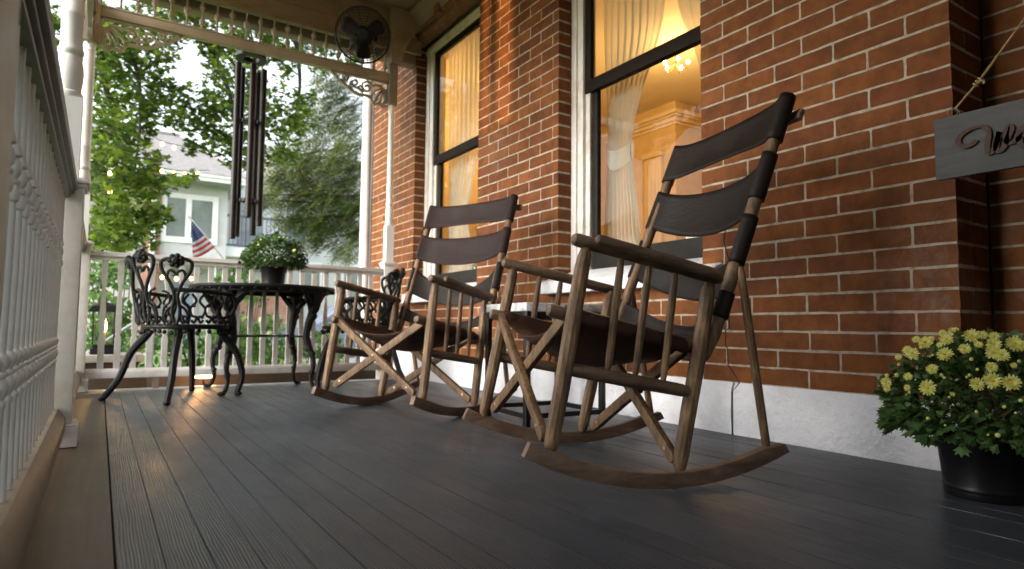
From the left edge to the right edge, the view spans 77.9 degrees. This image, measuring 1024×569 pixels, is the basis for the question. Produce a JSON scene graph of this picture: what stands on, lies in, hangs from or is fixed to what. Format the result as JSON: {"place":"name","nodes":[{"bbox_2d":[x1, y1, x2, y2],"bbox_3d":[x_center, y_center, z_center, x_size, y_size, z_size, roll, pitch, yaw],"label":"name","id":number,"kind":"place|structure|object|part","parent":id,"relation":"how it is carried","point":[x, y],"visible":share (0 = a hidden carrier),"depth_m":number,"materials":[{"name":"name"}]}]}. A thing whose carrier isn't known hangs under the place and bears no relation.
{"place":"outdoors","nodes":[
{"label":"outdoors","id":0,"kind":"place"},
{"bbox_2d":[85,352,143,368],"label":"stair wall","id":1,"kind":"structure","parent":0,"point":[90,361],"depth_m":4.55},
{"bbox_2d":[88,298,116,353],"bbox_3d":[-3.039,0.309,4.718,0.205,0.414,0.200,3,-5,-33],"label":"candle lantern","id":2,"kind":"object","parent":1,"relation":"on","point":[109,348],"visible":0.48,"depth_m":4.66,"materials":[{"name":"black metal"}]},
{"bbox_2d":[86,123,305,349],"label":"neighbour house","id":3,"kind":"structure","parent":0,"point":[203,202],"depth_m":20.13,"materials":[{"name":"grey paint"}]},
{"bbox_2d":[172,283,198,340],"bbox_3d":[-10.853,0.943,21.055,0.750,1.950,0.070,3,-5,-33],"label":"door","id":4,"kind":"structure","parent":3,"relation":"in","point":[190,299],"depth_m":21.08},
{"bbox_2d":[160,192,218,244],"bbox_3d":[-10.066,-2.054,19.814,1.580,1.540,0.070,3,-5,-33],"label":"window","id":5,"kind":"structure","parent":3,"relation":"in","point":[203,210],"depth_m":19.77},
{"bbox_2d":[237,202,262,247],"bbox_3d":[-9.442,-2.082,22.849,0.800,1.950,0.070,3,-5,-33],"label":"balcony door","id":6,"kind":"structure","parent":3,"relation":"in","point":[243,227],"depth_m":22.73,"materials":[{"name":"grey"}]},
{"bbox_2d":[50,0,363,172],"label":"sky","id":7,"kind":"structure","parent":0,"point":[189,68],"materials":[{"name":"white"}]},
{"bbox_2d":[127,348,355,367],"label":"lawn","id":8,"kind":"structure","parent":0,"point":[159,356],"depth_m":14.12,"materials":[{"name":"green plant"}]},
{"bbox_2d":[86,323,154,367],"bbox_3d":[-3.263,0.640,5.245,0.534,0.919,0.022,3,-5,-33],"label":"stair handrail","id":9,"kind":"object","parent":8,"relation":"on","point":[122,330],"visible":0.05,"depth_m":5.29,"materials":[{"name":"white metal"}]},
{"bbox_2d":[86,252,158,367],"bbox_3d":[-3.822,0.411,6.033,0.750,1.556,1.462,3,-5,-33],"label":"shrub","id":10,"kind":"object","parent":8,"relation":"on","point":[95,293],"visible":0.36,"depth_m":5.91,"materials":[{"name":"green plant"}]},
{"bbox_2d":[104,392,165,568],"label":"porch floor joists","id":11,"kind":"object","parent":8,"relation":"on","point":[114,551],"visible":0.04,"depth_m":1.48,"materials":[{"name":"black wood"}]},
{"bbox_2d":[20,392,113,568],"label":"porch floor edge board","id":12,"kind":"object","parent":11,"relation":"on","point":[72,528],"visible":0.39,"depth_m":1.44,"materials":[{"name":"beige wood"}]},
{"bbox_2d":[0,0,20,320],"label":"porch post","id":13,"kind":"object","parent":12,"relation":"on","point":[9,18],"visible":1,"depth_m":0.48,"materials":[{"name":"white paint"}]},
{"bbox_2d":[0,0,77,568],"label":"porch railing","id":14,"kind":"object","parent":13,"relation":"attached to","point":[43,182],"visible":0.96,"depth_m":1.18,"materials":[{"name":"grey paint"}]},
{"bbox_2d":[54,0,90,447],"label":"porch post","id":15,"kind":"object","parent":12,"relation":"on","point":[70,51],"visible":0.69,"depth_m":2.17,"materials":[{"name":"white paint"}]},
{"bbox_2d":[74,221,86,400],"bbox_3d":[-2.114,0.117,3.020,0.090,0.859,1.879,3,-5,-33],"label":"porch railing","id":16,"kind":"object","parent":15,"relation":"attached to","point":[77,375],"visible":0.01,"depth_m":3.43,"materials":[{"name":"grey paint"}]},
{"bbox_2d":[77,379,393,392],"bbox_3d":[-1.747,0.712,4.407,2.348,0.041,0.117,3,-5,-33],"label":"porch floor nosing","id":17,"kind":"object","parent":11,"relation":"on","point":[187,387],"visible":0.04,"depth_m":4.25,"materials":[{"name":"paint"}]},
{"bbox_2d":[75,0,101,391],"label":"porch post","id":18,"kind":"object","parent":17,"relation":"on","point":[89,49],"visible":0.59,"depth_m":3.90,"materials":[{"name":"white paint"}]},
{"bbox_2d":[87,0,93,43],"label":"scroll bracket","id":19,"kind":"object","parent":18,"relation":"attached to","point":[90,17],"visible":1,"depth_m":3.79,"materials":[{"name":"paint"}]},
{"bbox_2d":[99,16,182,52],"bbox_3d":[-2.409,-1.577,4.130,0.465,0.215,0.024,3,-5,-33],"label":"scroll bracket","id":20,"kind":"object","parent":18,"relation":"attached to","point":[107,30],"visible":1,"depth_m":4.09,"materials":[{"name":"paint"}]},
{"bbox_2d":[132,0,421,68],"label":"porch spindle trim","id":21,"kind":"structure","parent":18,"relation":"on","point":[326,14],"depth_m":4.76,"materials":[{"name":"beige paint"}]},
{"bbox_2d":[101,0,389,81],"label":"spindle frieze","id":22,"kind":"object","parent":21,"relation":"attached to","point":[186,30],"visible":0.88,"depth_m":4.49,"materials":[{"name":"paint"}]},
{"bbox_2d":[229,30,267,259],"bbox_3d":[-1.977,-1.078,4.752,0.227,1.905,0.224,3,-5,-33],"label":"wind chime","id":23,"kind":"object","parent":21,"relation":"hanging from","point":[255,121],"visible":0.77,"depth_m":4.73,"materials":[{"name":"black metal"}]},
{"bbox_2d":[334,6,390,63],"bbox_3d":[-1.012,-1.778,4.671,0.353,0.462,0.654,0,-4,8],"label":"porch fan","id":24,"kind":"object","parent":21,"relation":"attached to","point":[362,38],"visible":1,"depth_m":4.44},
{"bbox_2d":[84,251,383,387],"bbox_3d":[-1.812,0.263,4.408,1.901,0.858,0.070,3,-5,-33],"label":"porch railing","id":25,"kind":"object","parent":17,"relation":"on","point":[132,371],"visible":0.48,"depth_m":4.29,"materials":[{"name":"white paint"}]},
{"bbox_2d":[187,215,232,281],"bbox_3d":[-3.915,0.214,8.169,0.565,2.185,0.088,3,-5,-34],"label":"flag","id":26,"kind":"object","parent":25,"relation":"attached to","point":[202,244],"visible":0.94,"depth_m":8.14,"materials":[{"name":"multicoloured fabric"}]},
{"bbox_2d":[376,49,397,378],"bbox_3d":[-0.970,-0.583,5.007,0.118,2.641,0.118,3,-5,-33],"label":"porch post","id":27,"kind":"object","parent":17,"relation":"on","point":[387,264],"visible":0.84,"depth_m":5.00,"materials":[{"name":"white paint"}]},
{"bbox_2d":[330,69,388,108],"bbox_3d":[-1.185,-1.514,4.923,0.465,0.215,0.024,3,-5,-33],"label":"scroll bracket","id":28,"kind":"object","parent":27,"relation":"attached to","point":[383,92],"visible":1,"depth_m":4.95,"materials":[{"name":"paint"}]},
{"bbox_2d":[105,379,1023,568],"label":"porch floor","id":29,"kind":"structure","parent":11,"relation":"on","point":[295,476],"depth_m":1.53,"materials":[{"name":"grey wood"}]},
{"bbox_2d":[98,249,244,404],"bbox_3d":[-1.900,0.236,3.617,0.563,0.830,0.624,-1,-4,24],"label":"iron chair","id":30,"kind":"object","parent":29,"relation":"on","point":[143,306],"visible":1,"depth_m":3.45,"materials":[{"name":"black metal"}]},
{"bbox_2d":[188,282,334,395],"bbox_3d":[-1.613,0.349,4.102,0.891,0.664,0.888,3,-5,-33],"label":"iron table","id":31,"kind":"object","parent":29,"relation":"on","point":[312,299],"visible":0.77,"depth_m":4.00,"materials":[{"name":"black metal"}]},
{"bbox_2d":[238,231,308,283],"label":"potted mums","id":32,"kind":"object","parent":31,"relation":"on","point":[270,268],"visible":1,"depth_m":4.01,"materials":[{"name":"green plant"}]},
{"bbox_2d":[315,268,405,387],"bbox_3d":[-1.003,0.290,4.295,0.624,0.830,0.563,2,-4,-15],"label":"iron chair","id":33,"kind":"object","parent":29,"relation":"on","point":[397,275],"visible":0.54,"depth_m":4.16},
{"bbox_2d":[311,194,522,415],"bbox_3d":[-0.453,0.071,3.258,0.771,1.120,0.873,-2,-3,35],"label":"rocking chair","id":34,"kind":"object","parent":29,"relation":"on","point":[427,334],"visible":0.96,"depth_m":3.23,"materials":[{"name":"brown wood"}]},
{"bbox_2d":[485,302,605,427],"bbox_3d":[0.146,0.354,2.923,0.414,0.523,0.404,3,-4,-28],"label":"side table","id":35,"kind":"object","parent":29,"relation":"on","point":[524,308],"visible":0.38,"depth_m":2.82,"materials":[{"name":"metal"}]},
{"bbox_2d":[462,92,804,488],"bbox_3d":[0.349,-0.006,2.019,0.873,1.120,0.771,2,-4,-17],"label":"rocking chair","id":36,"kind":"object","parent":29,"relation":"on","point":[575,339],"visible":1,"depth_m":1.78,"materials":[{"name":"brown wood"}]},
{"bbox_2d":[874,327,1023,505],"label":"potted mums","id":37,"kind":"object","parent":29,"relation":"on","point":[981,461],"visible":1,"depth_m":1.55,"materials":[{"name":"green plant"}]},
{"bbox_2d":[195,375,211,385],"bbox_3d":[-2.256,0.843,4.621,0.158,0.490,0.158,3,-5,-33],"label":"path light","id":38,"kind":"object","parent":8,"relation":"on","point":[205,376],"visible":0.19,"depth_m":4.58,"materials":[{"name":"white plastic"}]},
{"bbox_2d":[153,311,258,367],"bbox_3d":[-3.037,0.725,6.381,0.693,0.989,1.192,-1,-4,20],"label":"shrub","id":39,"kind":"object","parent":8,"relation":"on","point":[201,349],"visible":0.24,"depth_m":6.12,"materials":[{"name":"green plant"}]},
{"bbox_2d":[51,0,374,252],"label":"maple tree","id":40,"kind":"object","parent":8,"relation":"on","point":[114,225],"visible":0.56,"depth_m":7.76,"materials":[{"name":"green plant"}]},
{"bbox_2d":[106,155,111,202],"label":"string lights","id":41,"kind":"object","parent":40,"relation":"hanging from","point":[110,174],"visible":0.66,"depth_m":6.55,"materials":[{"name":"white glass"}]},
{"bbox_2d":[150,135,190,149],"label":"string lights","id":42,"kind":"object","parent":40,"relation":"hanging from","point":[173,147],"visible":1,"depth_m":7.14,"materials":[{"name":"white glass"}]},
{"bbox_2d":[156,272,201,280],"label":"string lights","id":43,"kind":"object","parent":40,"relation":"hanging from","point":[176,278],"visible":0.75,"depth_m":7.10,"materials":[{"name":"white glass"}]},
{"bbox_2d":[151,164,208,173],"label":"string lights","id":44,"kind":"object","parent":40,"relation":"hanging from","point":[162,171],"visible":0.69,"depth_m":7.16,"materials":[{"name":"white glass"}]},
{"bbox_2d":[88,370,375,389],"bbox_3d":[-2.154,0.900,4.911,2.400,0.455,0.060,3,-5,-33],"label":"planter edge","id":45,"kind":"object","parent":8,"relation":"on","point":[125,383],"depth_m":4.84,"materials":[{"name":"wood"}]},
{"bbox_2d":[199,259,271,361],"bbox_3d":[-3.394,0.496,7.919,0.547,1.644,1.727,1,-4,-4],"label":"shrub","id":46,"kind":"object","parent":8,"relation":"on","point":[244,278],"visible":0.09,"depth_m":7.83,"materials":[{"name":"green plant"}]},
{"bbox_2d":[154,354,343,366],"bbox_3d":[-3.061,1.119,8.420,7.672,0.594,2.002,3,-5,-33],"label":"ground cover","id":47,"kind":"object","parent":8,"relation":"on","point":[218,364],"depth_m":7.78,"materials":[{"name":"green plant"}]},
{"bbox_2d":[242,312,297,364],"bbox_3d":[-2.904,0.800,7.453,0.782,0.987,1.378,3,-5,-33],"label":"shrub","id":48,"kind":"object","parent":8,"relation":"on","point":[268,356],"visible":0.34,"depth_m":7.51,"materials":[{"name":"green plant"}]},
{"bbox_2d":[241,65,374,265],"bbox_3d":[-4.205,-1.912,13.590,2.796,7.221,2.861,1,-4,-4],"label":"conifer tree","id":49,"kind":"object","parent":8,"relation":"on","point":[315,223],"visible":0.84,"depth_m":13.37,"materials":[{"name":"green plant"}]},
{"bbox_2d":[295,324,344,363],"bbox_3d":[-2.674,0.966,8.924,0.765,0.852,0.586,3,-5,-33],"label":"shrub","id":50,"kind":"object","parent":8,"relation":"on","point":[318,340],"visible":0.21,"depth_m":8.89,"materials":[{"name":"green plant"}]},
{"bbox_2d":[359,59,373,361],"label":"corner column","id":51,"kind":"structure","parent":8,"relation":"on","point":[366,191],"depth_m":6.11,"materials":[{"name":"white paint"}]},
{"bbox_2d":[370,0,1023,470],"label":"brick house","id":52,"kind":"structure","parent":8,"relation":"on","point":[874,248],"depth_m":2.41,"materials":[{"name":"brick"}]},
{"bbox_2d":[357,0,418,10],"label":"porch ceiling","id":53,"kind":"structure","parent":52,"relation":"attached to","point":[408,5],"depth_m":5.01,"materials":[{"name":"beige paint"}]},
{"bbox_2d":[954,18,1023,108],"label":"rope","id":54,"kind":"object","parent":53,"relation":"hanging from","point":[980,80],"visible":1,"depth_m":1.72,"materials":[{"name":"fabric"}]},
{"bbox_2d":[934,98,1023,180],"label":"welcome sign","id":55,"kind":"object","parent":54,"relation":"hanging from","point":[982,140],"visible":1,"depth_m":1.72,"materials":[{"name":"wood"}]},
{"bbox_2d":[389,6,418,66],"bbox_3d":[-0.845,-1.980,5.125,0.296,0.455,0.060,3,-5,-33],"label":"wall bracket","id":56,"kind":"object","parent":52,"relation":"attached to","point":[403,27],"depth_m":5.06,"materials":[{"name":"beige paint"}]},
{"bbox_2d":[409,0,448,26],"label":"wall cornice","id":57,"kind":"structure","parent":52,"relation":"attached to","point":[421,12],"depth_m":4.99,"materials":[{"name":"beige paint"}]},
{"bbox_2d":[402,5,480,303],"bbox_3d":[-0.444,-0.946,4.827,0.245,2.160,1.315,3,-5,-33],"label":"window","id":58,"kind":"structure","parent":52,"relation":"in","point":[435,160],"depth_m":5.17,"materials":[{"name":"white paint"}]},
{"bbox_2d":[446,29,479,272],"bbox_3d":[-0.379,-0.984,4.998,0.068,1.980,0.640,3,-5,-33],"label":"curtain","id":59,"kind":"object","parent":52,"relation":"hanging from","point":[464,81],"visible":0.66,"depth_m":5.04,"materials":[{"name":"beige fabric"}]},
{"bbox_2d":[478,28,479,71],"bbox_3d":[-0.146,-1.005,4.661,0.042,1.980,0.420,3,-5,-33],"label":"curtain","id":60,"kind":"object","parent":52,"relation":"hanging from","point":[479,44],"visible":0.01,"depth_m":4.86,"materials":[{"name":"grey fabric"}]},
{"bbox_2d":[541,0,721,294],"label":"window","id":61,"kind":"structure","parent":52,"relation":"in","point":[586,87],"depth_m":3.53,"materials":[{"name":"white paint"}]},
{"bbox_2d":[603,0,664,244],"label":"curtain","id":62,"kind":"object","parent":52,"relation":"hanging from","point":[632,29],"visible":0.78,"depth_m":3.47,"materials":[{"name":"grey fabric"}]},
{"bbox_2d":[663,56,689,72],"bbox_3d":[1.367,-1.915,5.317,0.216,0.248,0.208,3,-5,-33],"label":"chandelier","id":63,"kind":"object","parent":52,"relation":"hanging from","point":[677,63],"visible":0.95,"depth_m":5.29,"materials":[{"name":"gold metal"}]},
{"bbox_2d":[678,0,700,75],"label":"curtain","id":64,"kind":"object","parent":52,"relation":"hanging from","point":[690,12],"visible":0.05,"depth_m":3.09,"materials":[{"name":"grey fabric"}]},
{"bbox_2d":[264,148,360,322],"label":"white house","id":65,"kind":"structure","parent":0,"point":[316,259],"depth_m":25.66,"materials":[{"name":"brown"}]},
{"bbox_2d":[303,262,321,304],"bbox_3d":[-7.979,-0.032,25.213,0.800,1.700,0.100,3,-5,-33],"label":"window","id":66,"kind":"structure","parent":65,"relation":"in","point":[308,275],"depth_m":25.18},
{"bbox_2d":[341,264,358,296],"bbox_3d":[-6.638,0.038,26.082,0.800,1.700,0.100,3,-5,-33],"label":"window","id":67,"kind":"structure","parent":65,"relation":"in","point":[343,276],"depth_m":26.07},
{"bbox_2d":[290,355,354,362],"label":"driveway","id":68,"kind":"structure","parent":0,"point":[351,358],"depth_m":14.59,"materials":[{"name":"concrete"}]},
{"bbox_2d":[267,303,355,356],"bbox_3d":[-4.067,1.164,16.421,4.317,1.360,1.800,3,-5,-33],"label":"parked car","id":69,"kind":"object","parent":68,"relation":"on","point":[330,313],"visible":0.08,"depth_m":15.34,"materials":[{"name":"grey paint"}]},
{"bbox_3d":[-3.986,0.694,15.600,1.080,0.410,0.006,3,-5,-33],"label":"side window","id":70,"kind":"part","parent":69,"relation":"part of","materials":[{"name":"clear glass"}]},
{"bbox_3d":[-0.937,-2.286,1.309,0.170,0.358,6.580,3,-5,-33],"label":"porch beam","id":71,"kind":"object","parent":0,"visible":0},
{"bbox_2d":[86,0,97,11],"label":"spindle frieze","id":72,"kind":"object","parent":71,"relation":"attached to","point":[95,5],"visible":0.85,"depth_m":3.88,"materials":[{"name":"paint"}]}
]}

